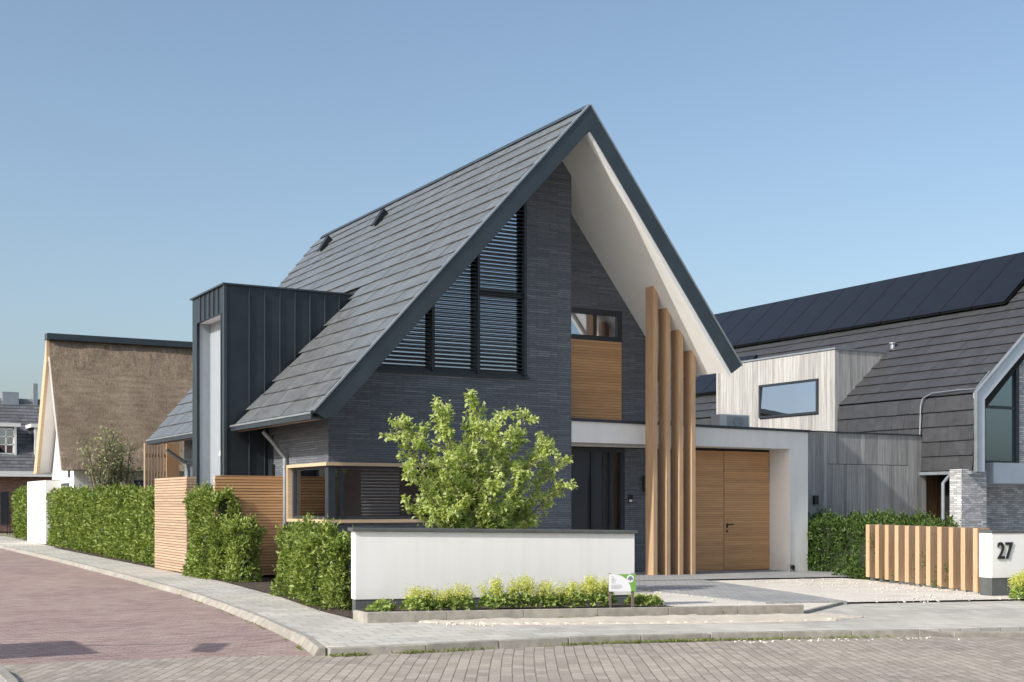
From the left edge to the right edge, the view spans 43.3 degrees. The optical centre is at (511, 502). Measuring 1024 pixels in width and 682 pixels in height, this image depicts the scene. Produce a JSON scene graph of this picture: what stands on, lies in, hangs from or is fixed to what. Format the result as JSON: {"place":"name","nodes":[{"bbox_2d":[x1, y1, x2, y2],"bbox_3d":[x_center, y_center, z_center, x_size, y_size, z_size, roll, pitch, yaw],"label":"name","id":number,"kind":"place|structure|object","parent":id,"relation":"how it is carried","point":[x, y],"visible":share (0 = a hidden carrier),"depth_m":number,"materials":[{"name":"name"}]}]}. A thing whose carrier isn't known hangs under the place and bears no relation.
{"place":"outdoors","nodes":[
{"label":"outdoors","id":0,"kind":"place"},
{"bbox_2d":[0,548,311,665],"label":"red brick road","id":1,"kind":"structure","parent":0,"point":[51,611],"depth_m":16.92,"materials":[{"name":"red brick"}]},
{"bbox_2d":[255,577,350,594],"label":"plot soil","id":2,"kind":"structure","parent":0,"point":[268,580],"depth_m":24.80,"materials":[{"name":"brown soil"}]},
{"bbox_2d":[378,388,577,528],"bbox_3d":[-0.458,-0.159,20.386,3.380,3.338,1.588,0,0,-30],"label":"garden tree","id":3,"kind":"object","parent":2,"relation":"on","point":[512,508],"visible":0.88,"depth_m":20.18,"materials":[{"name":"green plant"}]},
{"bbox_2d":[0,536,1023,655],"bbox_3d":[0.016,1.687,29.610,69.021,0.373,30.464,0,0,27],"label":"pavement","id":4,"kind":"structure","parent":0,"point":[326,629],"depth_m":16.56,"materials":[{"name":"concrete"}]},
{"bbox_2d":[27,480,59,543],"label":"garden wall","id":5,"kind":"structure","parent":4,"relation":"on","point":[37,520],"depth_m":47.95,"materials":[{"name":"white paint"}]},
{"bbox_2d":[53,547,352,617],"bbox_3d":[-8.112,1.490,29.830,1.061,0.005,30.143,0,0,-27],"label":"soil bed","id":6,"kind":"object","parent":4,"relation":"on","point":[261,586],"visible":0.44,"depth_m":22.91,"materials":[{"name":"brown soil"}]},
{"bbox_2d":[44,483,155,566],"bbox_3d":[-11.904,0.418,38.111,1.572,2.358,19.312,0,0,-27],"label":"hedge","id":7,"kind":"object","parent":6,"relation":"on","point":[115,521],"visible":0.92,"depth_m":36.20,"materials":[{"name":"green plant"}]},
{"bbox_2d":[155,477,195,573],"bbox_3d":[-7.384,0.476,28.202,0.202,2.048,2.657,0,0,-30],"label":"slatted fence","id":8,"kind":"object","parent":6,"relation":"on","point":[172,525],"visible":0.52,"depth_m":28.05,"materials":[{"name":"brown wood"}]},
{"bbox_2d":[180,479,267,581],"bbox_3d":[-5.740,0.535,25.535,1.144,2.061,3.525,0,0,-30],"label":"hedge","id":9,"kind":"object","parent":6,"relation":"on","point":[220,545],"visible":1,"depth_m":25.07,"materials":[{"name":"green plant"}]},
{"bbox_2d":[213,475,282,574],"bbox_3d":[-5.267,0.455,25.819,1.432,1.990,0.132,0,0,-30],"label":"slatted fence","id":10,"kind":"object","parent":6,"relation":"on","point":[261,497],"visible":0.4,"depth_m":25.91,"materials":[{"name":"brown wood"}]},
{"bbox_2d":[267,512,352,609],"bbox_3d":[-2.940,0.840,19.524,1.107,1.422,3.707,0,0,-19],"label":"hedge","id":11,"kind":"object","parent":6,"relation":"on","point":[315,570],"visible":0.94,"depth_m":18.64,"materials":[{"name":"green plant"}]},
{"bbox_2d":[353,604,803,622],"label":"planter kerb","id":12,"kind":"structure","parent":4,"relation":"on","point":[387,617],"depth_m":16.85,"materials":[{"name":"concrete"}]},
{"bbox_2d":[360,603,674,611],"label":"planter soil","id":13,"kind":"structure","parent":12,"relation":"in","point":[622,605],"depth_m":17.54,"materials":[{"name":"brown soil"}]},
{"bbox_2d":[365,597,397,611],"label":"flowering plant","id":14,"kind":"object","parent":13,"relation":"on","point":[376,605],"visible":1,"depth_m":16.71,"materials":[{"name":"green plant"}]},
{"bbox_2d":[400,584,434,610],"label":"flowering plant","id":15,"kind":"object","parent":13,"relation":"on","point":[416,600],"visible":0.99,"depth_m":16.73,"materials":[{"name":"green plant"}]},
{"bbox_2d":[421,586,450,610],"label":"flowering plant","id":16,"kind":"object","parent":13,"relation":"on","point":[441,598],"visible":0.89,"depth_m":16.83,"materials":[{"name":"green plant"}]},
{"bbox_2d":[443,581,477,609],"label":"flowering plant","id":17,"kind":"object","parent":13,"relation":"on","point":[464,597],"visible":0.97,"depth_m":16.94,"materials":[{"name":"green plant"}]},
{"bbox_2d":[475,573,515,608],"bbox_3d":[-0.221,1.174,17.137,0.552,0.485,0.503,0,0,-30],"label":"flowering plant","id":18,"kind":"object","parent":13,"relation":"on","point":[491,596],"visible":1,"depth_m":17.06,"materials":[{"name":"green plant"}]},
{"bbox_2d":[504,573,538,608],"bbox_3d":[0.122,1.173,17.255,0.497,0.485,0.476,0,0,-30],"label":"flowering plant","id":19,"kind":"object","parent":13,"relation":"on","point":[526,595],"visible":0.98,"depth_m":17.18,"materials":[{"name":"green plant"}]},
{"bbox_2d":[530,579,563,608],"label":"flowering plant","id":20,"kind":"object","parent":13,"relation":"on","point":[546,598],"visible":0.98,"depth_m":17.28,"materials":[{"name":"green plant"}]},
{"bbox_2d":[557,578,586,607],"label":"flowering plant","id":21,"kind":"object","parent":13,"relation":"on","point":[569,592],"visible":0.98,"depth_m":17.40,"materials":[{"name":"green plant"}]},
{"bbox_2d":[575,571,608,606],"bbox_3d":[1.101,1.172,17.552,0.479,0.488,0.501,0,0,-30],"label":"flowering plant","id":22,"kind":"object","parent":13,"relation":"on","point":[591,588],"visible":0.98,"depth_m":17.46,"materials":[{"name":"green plant"}]},
{"bbox_2d":[595,573,617,605],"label":"flowering plant","id":23,"kind":"object","parent":13,"relation":"on","point":[613,597],"visible":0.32,"depth_m":17.75,"materials":[{"name":"green plant"}]},
{"bbox_2d":[608,573,635,607],"bbox_3d":[1.494,1.228,17.468,0.375,0.545,0.045,0,0,-12],"label":"garden sign","id":24,"kind":"object","parent":13,"relation":"on","point":[621,582],"visible":0.99,"depth_m":17.45,"materials":[{"name":"white plastic"}]},
{"bbox_2d":[624,591,643,605],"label":"flowering plant","id":25,"kind":"object","parent":13,"relation":"on","point":[628,601],"visible":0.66,"depth_m":17.71,"materials":[{"name":"green plant"}]},
{"bbox_2d":[634,591,663,605],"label":"flowering plant","id":26,"kind":"object","parent":13,"relation":"on","point":[655,600],"visible":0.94,"depth_m":17.69,"materials":[{"name":"green plant"}]},
{"bbox_2d":[419,613,864,624],"bbox_3d":[1.888,1.510,16.604,6.243,0.088,1.020,0,0,-17],"label":"sand strip","id":27,"kind":"object","parent":4,"relation":"on","point":[692,619],"visible":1,"depth_m":16.46,"materials":[{"name":"beige sand"}]},
{"bbox_2d":[0,532,1023,603],"bbox_3d":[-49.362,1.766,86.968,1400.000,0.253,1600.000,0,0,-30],"label":"ground","id":28,"kind":"structure","parent":0,"point":[8,535],"depth_m":23.24,"materials":[{"name":"grey concrete"}]},
{"bbox_2d":[0,665,18,681],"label":"kerb","id":29,"kind":"structure","parent":28,"relation":"on","point":[6,675],"depth_m":11.22,"materials":[{"name":"concrete"}]},
{"bbox_2d":[7,511,15,534],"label":"garden gate","id":30,"kind":"structure","parent":28,"relation":"on","point":[7,525],"depth_m":60.21,"materials":[{"name":"black metal"}]},
{"bbox_2d":[9,484,26,540],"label":"hedge","id":31,"kind":"object","parent":28,"relation":"on","point":[18,503],"visible":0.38,"depth_m":55.20,"materials":[{"name":"green plant"}]},
{"bbox_2d":[0,383,51,531],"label":"brick house","id":32,"kind":"structure","parent":28,"relation":"on","point":[19,418],"depth_m":72.15,"materials":[{"name":"brick"}]},
{"bbox_2d":[1,492,7,523],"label":"window","id":33,"kind":"structure","parent":32,"relation":"in","point":[4,495],"depth_m":71.38,"materials":[{"name":"black glass"}]},
{"bbox_2d":[75,428,125,489],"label":"young tree","id":34,"kind":"object","parent":28,"relation":"on","point":[92,470],"visible":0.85,"depth_m":40.44,"materials":[{"name":"green plant"}]},
{"bbox_2d":[86,416,134,486],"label":"young tree","id":35,"kind":"object","parent":28,"relation":"on","point":[105,458],"visible":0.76,"depth_m":40.68,"materials":[{"name":"green plant"}]},
{"bbox_2d":[33,333,191,488],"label":"thatched house","id":36,"kind":"structure","parent":28,"relation":"on","point":[138,388],"depth_m":46.38,"materials":[{"name":"brown plant"}]},
{"bbox_2d":[134,480,155,488],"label":"window","id":37,"kind":"structure","parent":36,"relation":"in","point":[136,482],"depth_m":45.76,"materials":[{"name":"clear glass"}]},
{"bbox_2d":[97,432,143,486],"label":"young tree","id":38,"kind":"object","parent":28,"relation":"on","point":[127,471],"visible":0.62,"depth_m":41.10,"materials":[{"name":"green plant"}]},
{"bbox_2d":[143,443,178,487],"bbox_3d":[-10.039,-0.100,36.881,0.950,3.200,0.260,0,0,-30],"label":"slatted screen","id":39,"kind":"object","parent":28,"relation":"on","point":[172,466],"visible":0.14,"depth_m":36.85,"materials":[{"name":"brown wood"}]},
{"bbox_2d":[0,545,325,655],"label":"kerb","id":40,"kind":"structure","parent":28,"relation":"on","point":[312,646],"depth_m":19.43,"materials":[{"name":"concrete"}]},
{"bbox_2d":[146,104,809,578],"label":"modern house","id":41,"kind":"structure","parent":28,"relation":"on","point":[544,276],"depth_m":26.99,"materials":[{"name":"brick"}]},
{"bbox_2d":[286,462,486,522],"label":"corner window","id":42,"kind":"structure","parent":41,"relation":"in","point":[310,487],"depth_m":24.95,"materials":[{"name":"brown wood"}]},
{"bbox_2d":[375,201,529,378],"bbox_3d":[-1.341,-4.585,25.444,3.814,4.120,0.220,0,0,-30],"label":"window","id":43,"kind":"structure","parent":41,"relation":"in","point":[478,327],"depth_m":25.83,"materials":[{"name":"black glass"}]},
{"bbox_2d":[571,307,621,341],"bbox_3d":[1.616,-3.875,27.996,1.810,0.690,0.100,0,0,-30],"label":"window","id":44,"kind":"structure","parent":41,"relation":"in","point":[586,323],"depth_m":28.10,"materials":[{"name":"clear glass"}]},
{"bbox_2d":[571,446,624,529],"bbox_3d":[1.532,0.190,28.215,1.880,2.820,0.676,0,0,-30],"label":"entrance door","id":45,"kind":"structure","parent":41,"relation":"in","point":[589,465],"depth_m":28.04,"materials":[{"name":"paint"}]},
{"bbox_2d":[683,450,723,570],"bbox_3d":[4.302,0.184,29.468,1.335,2.752,0.032,0,0,-30],"label":"garage door","id":46,"kind":"structure","parent":41,"relation":"in","point":[710,503],"depth_m":29.58,"materials":[{"name":"brown wood"}]},
{"bbox_2d":[724,451,769,569],"bbox_3d":[5.506,0.184,30.112,1.355,2.752,0.101,0,0,-30],"label":"garage door","id":47,"kind":"structure","parent":41,"relation":"in","point":[733,499],"depth_m":30.12,"materials":[{"name":"brown wood"}]},
{"bbox_2d":[348,527,637,612],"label":"garden wall","id":48,"kind":"structure","parent":28,"relation":"on","point":[389,563],"depth_m":17.82,"materials":[{"name":"white paint"}]},
{"bbox_2d":[328,629,918,656],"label":"kerb","id":49,"kind":"structure","parent":28,"relation":"on","point":[477,645],"depth_m":14.43,"materials":[{"name":"concrete"}]},
{"bbox_2d":[804,602,842,613],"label":"kerb","id":50,"kind":"structure","parent":28,"relation":"on","point":[822,607],"depth_m":18.87,"materials":[{"name":"concrete"}]},
{"bbox_2d":[657,252,1023,529],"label":"modern house","id":51,"kind":"structure","parent":28,"relation":"on","point":[902,393],"depth_m":35.40,"materials":[{"name":"grey tile"}]},
{"bbox_2d":[985,367,1018,462],"bbox_3d":[12.735,-2.606,33.618,1.300,3.212,0.140,0,0,-30],"label":"window","id":52,"kind":"structure","parent":51,"relation":"in","point":[1002,413],"depth_m":33.70,"materials":[{"name":"teal glass"}]},
{"bbox_2d":[918,629,950,636],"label":"kerb","id":53,"kind":"structure","parent":28,"relation":"on","point":[925,633],"depth_m":15.70,"materials":[{"name":"concrete"}]},
{"bbox_2d":[950,631,1023,636],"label":"kerb","id":54,"kind":"structure","parent":28,"relation":"on","point":[987,633],"depth_m":15.83,"materials":[{"name":"concrete"}]},
{"bbox_2d":[0,0,1023,398],"label":"sky","id":55,"kind":"structure","parent":0,"point":[156,155],"materials":[{"name":"blue"}]},
{"bbox_2d":[3,637,1023,681],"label":"grey brick road","id":56,"kind":"structure","parent":0,"point":[955,659],"depth_m":12.61,"materials":[{"name":"grey brick"}]},
{"bbox_2d":[436,578,1018,642],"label":"loose gravel","id":57,"kind":"structure","parent":0,"point":[811,640],"depth_m":20.91,"materials":[{"name":"beige gravel"}]},
{"bbox_2d":[711,414,748,426],"bbox_3d":[5.223,-1.890,30.808,0.900,0.420,0.370,0,0,-30],"label":"air conditioner","id":58,"kind":"object","parent":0,"point":[730,420],"visible":0.69,"depth_m":30.63,"materials":[{"name":"white paint"}]},
{"bbox_2d":[636,579,846,604],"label":"paver path","id":59,"kind":"structure","parent":0,"point":[711,589],"depth_m":21.91,"materials":[{"name":"grey concrete"}]},
{"bbox_2d":[635,570,849,580],"bbox_3d":[2.971,1.535,27.788,11.400,0.131,4.600,0,0,-30],"label":"apron","id":60,"kind":"object","parent":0,"point":[733,574],"visible":0.2,"depth_m":27.70,"materials":[{"name":"grey concrete"}]},
{"bbox_2d":[788,565,794,570],"bbox_3d":[6.436,1.504,29.685,0.160,0.148,0.120,0,0,-30],"label":"ground spotlight","id":61,"kind":"object","parent":60,"relation":"on","point":[790,567],"visible":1,"depth_m":29.64,"materials":[{"name":"metal"}]},
{"bbox_2d":[634,577,1023,609],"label":"gravel drive","id":62,"kind":"structure","parent":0,"point":[845,593],"depth_m":22.52,"materials":[{"name":"beige gravel"}]},
{"bbox_2d":[866,524,989,592],"bbox_3d":[7.838,1.073,24.560,0.342,1.255,4.084,0,0,-12],"label":"post fence","id":63,"kind":"object","parent":62,"relation":"on","point":[896,548],"visible":0.93,"depth_m":24.44,"materials":[{"name":"brown wood"}]},
{"bbox_2d":[1007,567,1023,599],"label":"shrub","id":64,"kind":"object","parent":62,"relation":"on","point":[1017,590],"visible":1,"depth_m":21.27,"materials":[{"name":"green plant"}]},
{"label":"neighbour paving","id":65,"kind":"structure","parent":0,"visible":0},
{"bbox_2d":[806,507,959,581],"bbox_3d":[7.871,0.886,29.088,3.254,1.633,6.876,0,0,5],"label":"hedge","id":66,"kind":"object","parent":65,"relation":"on","point":[836,544],"visible":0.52,"depth_m":29.28,"materials":[{"name":"green plant"}]},
{"bbox_2d":[868,520,972,588],"bbox_3d":[7.963,0.977,24.703,0.751,1.448,3.731,0,0,-11],"label":"climbing plant","id":67,"kind":"object","parent":65,"relation":"on","point":[935,583],"visible":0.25,"depth_m":24.10,"materials":[{"name":"green plant"}]},
{"bbox_2d":[978,530,1023,599],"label":"garden wall","id":68,"kind":"structure","parent":65,"relation":"on","point":[1001,554],"depth_m":22.00,"materials":[{"name":"white paint"}]}
]}

